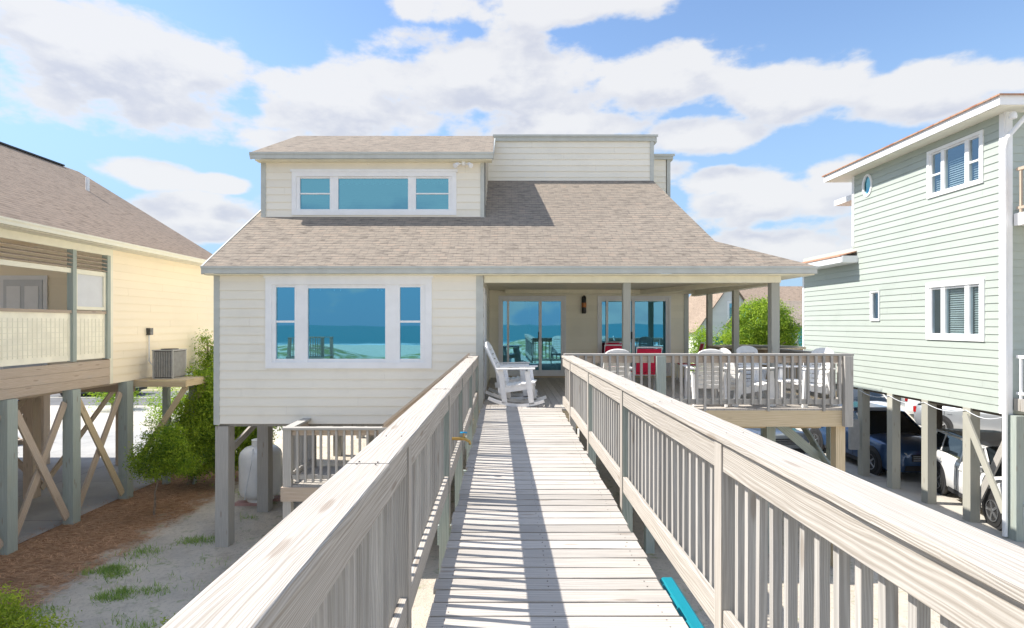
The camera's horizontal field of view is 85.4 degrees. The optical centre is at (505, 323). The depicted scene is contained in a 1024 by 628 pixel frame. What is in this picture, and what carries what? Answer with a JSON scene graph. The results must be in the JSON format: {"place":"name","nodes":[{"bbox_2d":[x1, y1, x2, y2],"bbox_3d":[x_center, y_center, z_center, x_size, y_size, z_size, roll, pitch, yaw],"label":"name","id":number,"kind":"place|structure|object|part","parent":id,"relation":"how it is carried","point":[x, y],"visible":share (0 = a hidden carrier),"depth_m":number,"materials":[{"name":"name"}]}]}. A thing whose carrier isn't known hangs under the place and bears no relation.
{"place":"outdoors","nodes":[
{"label":"outdoors","id":0,"kind":"place"},
{"bbox_2d":[18,405,578,433],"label":"driveway","id":1,"kind":"structure","parent":0,"point":[100,421],"depth_m":24.99,"materials":[{"name":"concrete"}]},
{"bbox_2d":[0,387,939,627],"bbox_3d":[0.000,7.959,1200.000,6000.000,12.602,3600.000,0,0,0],"label":"ground","id":2,"kind":"structure","parent":0,"point":[180,559],"depth_m":10.05,"materials":[{"name":"beige sand"}]},
{"bbox_2d":[0,581,81,627],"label":"yellow shrub","id":3,"kind":"object","parent":2,"relation":"on","point":[19,620],"visible":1,"depth_m":6.97,"materials":[{"name":"green plant"}]},
{"bbox_2d":[18,431,161,543],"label":"concrete slab","id":4,"kind":"structure","parent":2,"relation":"on","point":[43,513],"depth_m":14.61,"materials":[{"name":"grey concrete"}]},
{"bbox_2d":[18,414,22,443],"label":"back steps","id":5,"kind":"structure","parent":4,"relation":"on","point":[20,440],"depth_m":19.57,"materials":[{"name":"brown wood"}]},
{"bbox_2d":[0,142,213,554],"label":"cream house","id":6,"kind":"structure","parent":2,"relation":"on","point":[102,289],"depth_m":12.93,"materials":[{"name":"yellow wood"}]},
{"bbox_2d":[0,259,70,272],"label":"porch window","id":7,"kind":"structure","parent":6,"relation":"in","point":[2,262],"depth_m":10.93,"materials":[{"name":"beige wood"}]},
{"bbox_2d":[77,269,105,309],"bbox_3d":[-9.295,-0.750,12.415,0.050,0.880,0.930,0,0,0],"label":"porch window","id":8,"kind":"structure","parent":6,"relation":"in","point":[91,285],"depth_m":12.44,"materials":[{"name":"white glass"}]},
{"bbox_2d":[83,388,143,411],"bbox_3d":[-19.413,3.484,27.581,2.682,1.752,2.276,0,0,0],"label":"street bush","id":9,"kind":"object","parent":2,"relation":"on","point":[111,400],"visible":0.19,"depth_m":27.20,"materials":[{"name":"green plant"}]},
{"bbox_2d":[0,462,238,614],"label":"pine straw","id":10,"kind":"object","parent":2,"relation":"on","point":[130,528],"visible":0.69,"depth_m":10.97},
{"bbox_2d":[4,488,280,627],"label":"grass tufts","id":11,"kind":"object","parent":2,"relation":"on","point":[110,569],"visible":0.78,"depth_m":9.27,"materials":[{"name":"green plant"}]},
{"bbox_2d":[148,612,174,627],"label":"dune weed","id":12,"kind":"object","parent":2,"relation":"on","point":[164,619],"visible":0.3,"depth_m":7.70,"materials":[{"name":"green plant"}]},
{"bbox_2d":[119,414,207,514],"bbox_3d":[-7.683,3.094,12.455,1.815,2.358,1.282,0,0,0],"label":"tree","id":13,"kind":"object","parent":2,"relation":"on","point":[160,459],"visible":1,"depth_m":12.29,"materials":[{"name":"green plant"}]},
{"bbox_2d":[139,387,188,425],"bbox_3d":[-14.340,3.428,23.967,2.658,1.986,2.255,0,0,12],"label":"street bush","id":14,"kind":"object","parent":2,"relation":"on","point":[158,405],"visible":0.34,"depth_m":23.59,"materials":[{"name":"green plant"}]},
{"bbox_2d":[133,376,206,483],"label":"service platform","id":15,"kind":"structure","parent":2,"relation":"on","point":[168,407],"depth_m":13.89,"materials":[{"name":"beige wood"}]},
{"bbox_2d":[152,348,186,378],"bbox_3d":[-8.660,1.017,14.320,0.540,0.754,0.620,0,0,0],"label":"air conditioner","id":16,"kind":"object","parent":15,"relation":"on","point":[168,363],"visible":0.98,"depth_m":14.05,"materials":[{"name":"metal"}]},
{"bbox_2d":[181,328,214,426],"bbox_3d":[-8.825,2.197,16.408,1.821,4.153,1.973,0,0,0],"label":"conical shrub","id":17,"kind":"object","parent":2,"relation":"on","point":[209,356],"visible":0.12,"depth_m":16.39,"materials":[{"name":"green plant"}]},
{"bbox_2d":[154,363,282,484],"bbox_3d":[-7.667,2.663,14.829,3.472,3.253,2.230,0,0,-21],"label":"juniper bush","id":18,"kind":"object","parent":2,"relation":"on","point":[200,423],"visible":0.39,"depth_m":14.44,"materials":[{"name":"green plant"}]},
{"bbox_2d":[235,438,281,505],"bbox_3d":[-5.865,3.520,13.294,0.970,1.500,0.972,0,0,0],"label":"propane tank","id":19,"kind":"object","parent":2,"relation":"on","point":[248,473],"visible":0.56,"depth_m":12.94,"materials":[{"name":"metal"}]},
{"bbox_2d":[161,355,478,627],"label":"walkway railing","id":20,"kind":"object","parent":2,"relation":"on","point":[349,544],"visible":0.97,"depth_m":2.21,"materials":[{"name":"grey wood"}]},
{"bbox_2d":[281,418,385,518],"bbox_3d":[-2.965,3.185,10.265,1.830,2.770,1.370,0,0,0],"label":"stair landing","id":21,"kind":"object","parent":2,"relation":"on","point":[299,445],"visible":0.59,"depth_m":9.60,"materials":[{"name":"grey wood"}]},
{"bbox_2d":[382,353,473,427],"bbox_3d":[-1.337,1.724,10.050,1.602,2.438,0.940,0,0,0],"label":"stair flight","id":22,"kind":"object","parent":21,"relation":"attached to","point":[396,416],"visible":0.12,"depth_m":9.58,"materials":[{"name":"wood"}]},
{"bbox_2d":[452,432,470,444],"bbox_3d":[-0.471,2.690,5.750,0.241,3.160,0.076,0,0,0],"label":"hose tap","id":23,"kind":"object","parent":2,"relation":"on","point":[462,438],"visible":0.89,"depth_m":5.74,"materials":[{"name":"gold metal"}]},
{"bbox_2d":[200,134,818,546],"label":"beach house","id":24,"kind":"structure","parent":2,"relation":"on","point":[368,280],"depth_m":11.47,"materials":[{"name":"beige wood"}]},
{"bbox_2d":[263,275,432,367],"bbox_3d":[-2.985,-0.035,10.610,3.230,1.770,0.120,0,0,0],"label":"window","id":25,"kind":"structure","parent":24,"relation":"in","point":[312,321],"depth_m":10.63,"materials":[{"name":"blue glass"}]},
{"bbox_2d":[290,169,457,214],"bbox_3d":[-2.980,-2.990,12.640,3.800,1.040,0.120,0,0,0],"label":"window","id":26,"kind":"structure","parent":24,"relation":"in","point":[314,191],"depth_m":12.66,"materials":[{"name":"glass"}]},
{"bbox_2d":[484,288,486,399],"bbox_3d":[-0.458,0.395,11.575,0.105,2.230,1.030,0,0,0],"label":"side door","id":27,"kind":"structure","parent":24,"relation":"in","point":[485,292],"depth_m":12.00,"materials":[{"name":"white wood"}]},
{"bbox_2d":[498,296,565,375],"bbox_3d":[0.740,0.330,15.213,1.850,2.190,0.115,0,0,0],"label":"sliding door","id":28,"kind":"structure","parent":24,"relation":"in","point":[532,329],"depth_m":15.23,"materials":[{"name":"blue glass"}]},
{"bbox_2d":[597,296,670,375],"bbox_3d":[3.530,0.330,15.213,2.010,2.190,0.115,0,0,0],"label":"sliding door","id":29,"kind":"structure","parent":24,"relation":"in","point":[650,315],"depth_m":15.23,"materials":[{"name":"blue glass"}]},
{"bbox_2d":[479,375,853,566],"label":"house deck","id":30,"kind":"structure","parent":2,"relation":"on","point":[786,418],"depth_m":9.87,"materials":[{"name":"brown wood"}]},
{"bbox_2d":[484,341,537,399],"bbox_3d":[0.100,0.901,11.054,1.098,1.151,0.690,0,0,4],"label":"rocking chair","id":31,"kind":"object","parent":30,"relation":"on","point":[524,394],"visible":0.46,"depth_m":10.79,"materials":[{"name":"white wood"}]},
{"bbox_2d":[485,342,546,406],"bbox_3d":[0.190,0.901,10.128,1.098,1.151,0.690,0,0,8],"label":"rocking chair","id":32,"kind":"object","parent":30,"relation":"on","point":[506,389],"visible":1,"depth_m":9.88,"materials":[{"name":"white wood"}]},
{"bbox_2d":[426,408,688,627],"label":"walkway","id":33,"kind":"structure","parent":30,"relation":"attached to","point":[542,535],"depth_m":4.00,"materials":[{"name":"grey wood"}]},
{"bbox_2d":[562,355,1023,627],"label":"walkway railing","id":34,"kind":"object","parent":33,"relation":"attached to","point":[700,490],"visible":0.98,"depth_m":2.31,"materials":[{"name":"grey wood"}]},
{"bbox_2d":[660,577,704,627],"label":"paddle board","id":35,"kind":"object","parent":34,"relation":"attached to","point":[684,609],"visible":0.91,"depth_m":3.40,"materials":[{"name":"teal plastic"}]},
{"bbox_2d":[604,345,621,366],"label":"sling chair","id":36,"kind":"object","parent":30,"relation":"on","point":[608,347],"visible":0.12,"depth_m":12.74,"materials":[{"name":"red fabric"}]},
{"bbox_2d":[605,342,621,344],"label":"sling chair","id":37,"kind":"object","parent":30,"relation":"on","point":[613,343],"visible":0.07,"depth_m":14.85,"materials":[{"name":"red fabric"}]},
{"bbox_2d":[603,349,631,380],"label":"deck chair","id":38,"kind":"object","parent":30,"relation":"on","point":[621,370],"visible":0.16,"depth_m":9.88,"materials":[{"name":"white wood"}]},
{"bbox_2d":[631,347,662,390],"bbox_3d":[3.000,0.977,11.845,0.566,1.001,0.638,0,0,0],"label":"sling chair","id":39,"kind":"object","parent":30,"relation":"on","point":[637,368],"visible":0.4,"depth_m":11.62,"materials":[{"name":"red fabric"}]},
{"bbox_2d":[676,342,704,381],"bbox_3d":[4.774,0.977,14.290,0.638,1.001,0.566,0,0,10],"label":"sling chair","id":40,"kind":"object","parent":30,"relation":"on","point":[701,347],"visible":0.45,"depth_m":14.24,"materials":[{"name":"fabric"}]},
{"bbox_2d":[682,349,727,406],"bbox_3d":[3.663,0.961,10.151,0.690,1.043,0.849,0,0,6],"label":"deck chair","id":41,"kind":"object","parent":30,"relation":"on","point":[708,380],"visible":0.56,"depth_m":9.90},
{"bbox_2d":[563,353,853,426],"bbox_3d":[3.520,1.143,9.610,5.000,1.254,0.201,0,0,0],"label":"deck railing","id":42,"kind":"object","parent":30,"relation":"on","point":[844,361],"visible":0.89,"depth_m":9.56,"materials":[{"name":"grey wood"}]},
{"bbox_2d":[718,348,775,406],"bbox_3d":[4.380,0.961,10.144,0.849,1.043,0.690,0,0,-5],"label":"deck chair","id":43,"kind":"object","parent":30,"relation":"on","point":[748,383],"visible":0.43,"depth_m":9.89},
{"bbox_2d":[709,345,805,382],"bbox_3d":[6.150,1.010,13.600,2.160,0.920,2.155,0,0,0],"label":"dining table","id":44,"kind":"object","parent":30,"relation":"on","point":[762,348],"visible":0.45,"depth_m":13.09,"materials":[{"name":"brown wood"}]},
{"bbox_2d":[734,346,787,398],"bbox_3d":[4.938,0.961,10.819,0.690,1.043,0.849,0,0,-10],"label":"deck chair","id":45,"kind":"object","parent":30,"relation":"on","point":[746,349],"visible":0.37,"depth_m":11.03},
{"bbox_2d":[774,379,802,405],"bbox_3d":[5.200,1.248,10.150,0.440,0.445,0.400,0,0,0],"label":"side table","id":46,"kind":"object","parent":30,"relation":"on","point":[787,380],"visible":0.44,"depth_m":10.03,"materials":[{"name":"white wood"}]},
{"bbox_2d":[778,348,836,407],"bbox_3d":[5.516,0.961,10.124,0.849,1.043,0.690,0,0,-20],"label":"deck chair","id":47,"kind":"object","parent":30,"relation":"on","point":[817,350],"visible":0.42,"depth_m":10.08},
{"bbox_2d":[780,348,841,402],"bbox_3d":[5.930,0.995,11.065,0.140,0.950,2.690,0,0,0],"label":"deck railing","id":48,"kind":"object","parent":30,"relation":"on","point":[787,369],"visible":0.23,"depth_m":10.88,"materials":[{"name":"grey wood"}]},
{"bbox_2d":[689,322,718,371],"bbox_3d":[13.324,2.053,38.067,3.057,4.441,3.100,0,0,0],"label":"pale shrub","id":49,"kind":"object","parent":2,"relation":"on","point":[699,337],"visible":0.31,"depth_m":37.73,"materials":[{"name":"green plant"}]},
{"bbox_2d":[689,291,745,374],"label":"gable house","id":50,"kind":"structure","parent":2,"relation":"on","point":[722,305],"depth_m":40.00,"materials":[{"name":"white"}]},
{"bbox_2d":[713,334,725,344],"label":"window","id":51,"kind":"structure","parent":50,"relation":"in","point":[716,338],"depth_m":40.03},
{"bbox_2d":[727,301,731,320],"bbox_3d":[16.275,-0.930,40.018,0.550,1.400,0.105,0,0,0],"label":"window","id":52,"kind":"structure","parent":50,"relation":"in","point":[729,303],"depth_m":39.96,"materials":[{"name":"blue glass"}]},
{"bbox_2d":[713,293,801,345],"bbox_3d":[12.005,1.373,25.925,4.210,5.809,3.447,0,0,-28],"label":"round tree","id":53,"kind":"object","parent":2,"relation":"on","point":[756,316],"visible":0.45,"depth_m":25.44,"materials":[{"name":"green plant"}]},
{"bbox_2d":[725,301,801,345],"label":"house","id":54,"kind":"structure","parent":2,"relation":"on","point":[797,305],"depth_m":32.13,"materials":[{"name":"beige wood"}]},
{"bbox_2d":[795,405,1023,547],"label":"parking pad","id":55,"kind":"object","parent":2,"relation":"on","point":[950,504],"depth_m":13.77,"materials":[{"name":"concrete"}]},
{"bbox_2d":[744,428,808,453],"bbox_3d":[8.501,3.534,19.285,2.180,1.567,4.650,0,0,-3],"label":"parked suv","id":56,"kind":"object","parent":55,"relation":"on","point":[783,439],"visible":0.23,"depth_m":17.03,"materials":[{"name":"silver metal"}]},
{"bbox_2d":[808,401,920,474],"bbox_3d":[11.350,3.443,17.185,2.180,1.747,4.650,0,0,0],"label":"parked suv","id":57,"kind":"object","parent":55,"relation":"on","point":[910,444],"visible":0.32,"depth_m":15.93,"materials":[{"name":"blue metal"}]},
{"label":"windows","id":58,"kind":"part","parent":57,"relation":"part of","materials":[{"name":"black glass"}]},
{"bbox_2d":[827,386,904,411],"bbox_3d":[14.600,3.358,23.385,2.180,1.917,4.650,0,0,0],"label":"parked suv","id":59,"kind":"object","parent":55,"relation":"on","point":[879,399],"visible":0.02,"depth_m":22.40,"materials":[{"name":"white metal"}]},
{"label":"windows","id":60,"kind":"part","parent":59,"relation":"part of","materials":[{"name":"grey glass"}]},
{"bbox_2d":[901,398,919,413],"bbox_3d":[20.413,3.443,24.492,4.650,1.747,2.180,0,0,30],"label":"parked suv","id":61,"kind":"object","parent":55,"relation":"on","point":[907,407],"visible":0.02,"depth_m":24.86,"materials":[{"name":"white metal"}]},
{"bbox_2d":[913,401,1001,430],"bbox_3d":[18.209,3.443,20.588,2.180,1.747,4.650,0,0,-35],"label":"parked suv","id":62,"kind":"object","parent":55,"relation":"on","point":[953,420],"visible":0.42,"depth_m":20.81,"materials":[{"name":"silver metal"}]},
{"bbox_2d":[937,428,1023,530],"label":"parked suv","id":63,"kind":"object","parent":55,"relation":"on","point":[949,460],"visible":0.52,"depth_m":13.17,"materials":[{"name":"white metal"}]},
{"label":"windows","id":64,"kind":"part","parent":63,"relation":"part of","materials":[{"name":"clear glass"}]},
{"bbox_2d":[802,93,1023,541],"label":"mint house","id":65,"kind":"structure","parent":2,"relation":"on","point":[909,302],"depth_m":12.90,"materials":[{"name":"wood"}]},
{"bbox_2d":[862,174,872,196],"bbox_3d":[9.995,-3.820,15.300,0.050,0.620,0.420,0,0,0],"label":"oval window","id":66,"kind":"structure","parent":65,"relation":"in","point":[867,179],"depth_m":15.33,"materials":[{"name":"blue glass"}]},
{"bbox_2d":[870,291,879,320],"bbox_3d":[10.583,-0.480,14.970,1.235,0.810,0.370,0,0,0],"label":"window","id":67,"kind":"structure","parent":65,"relation":"in","point":[874,297],"depth_m":15.09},
{"bbox_2d":[926,129,983,198],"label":"window","id":68,"kind":"structure","parent":65,"relation":"in","point":[958,166],"depth_m":12.62,"materials":[{"name":"glass"}]},
{"bbox_2d":[925,278,984,341],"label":"window","id":69,"kind":"structure","parent":65,"relation":"in","point":[954,310],"depth_m":12.58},
{"bbox_2d":[50,391,900,404],"bbox_3d":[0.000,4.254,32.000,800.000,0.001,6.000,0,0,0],"label":"street","id":70,"kind":"structure","parent":0,"point":[55,401],"depth_m":31.59,"materials":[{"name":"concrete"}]},
{"bbox_2d":[60,387,146,395],"bbox_3d":[-24.185,3.432,33.300,4.650,1.747,2.180,0,0,0],"label":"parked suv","id":71,"kind":"object","parent":70,"relation":"on","point":[140,388],"visible":0.09,"depth_m":33.02,"materials":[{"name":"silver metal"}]},
{"bbox_2d":[50,397,187,397],"bbox_3d":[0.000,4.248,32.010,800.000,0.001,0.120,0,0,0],"label":"street line","id":72,"kind":"object","parent":70,"relation":"on","point":[102,397],"depth_m":31.98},
{"bbox_2d":[0,0,1023,296],"label":"sky","id":73,"kind":"structure","parent":0,"point":[164,105],"materials":[{"name":"blue"}]},
{"bbox_2d":[716,286,801,312],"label":"long house","id":74,"kind":"structure","parent":0,"point":[791,293],"depth_m":46.13,"materials":[{"name":"white"}]}
]}

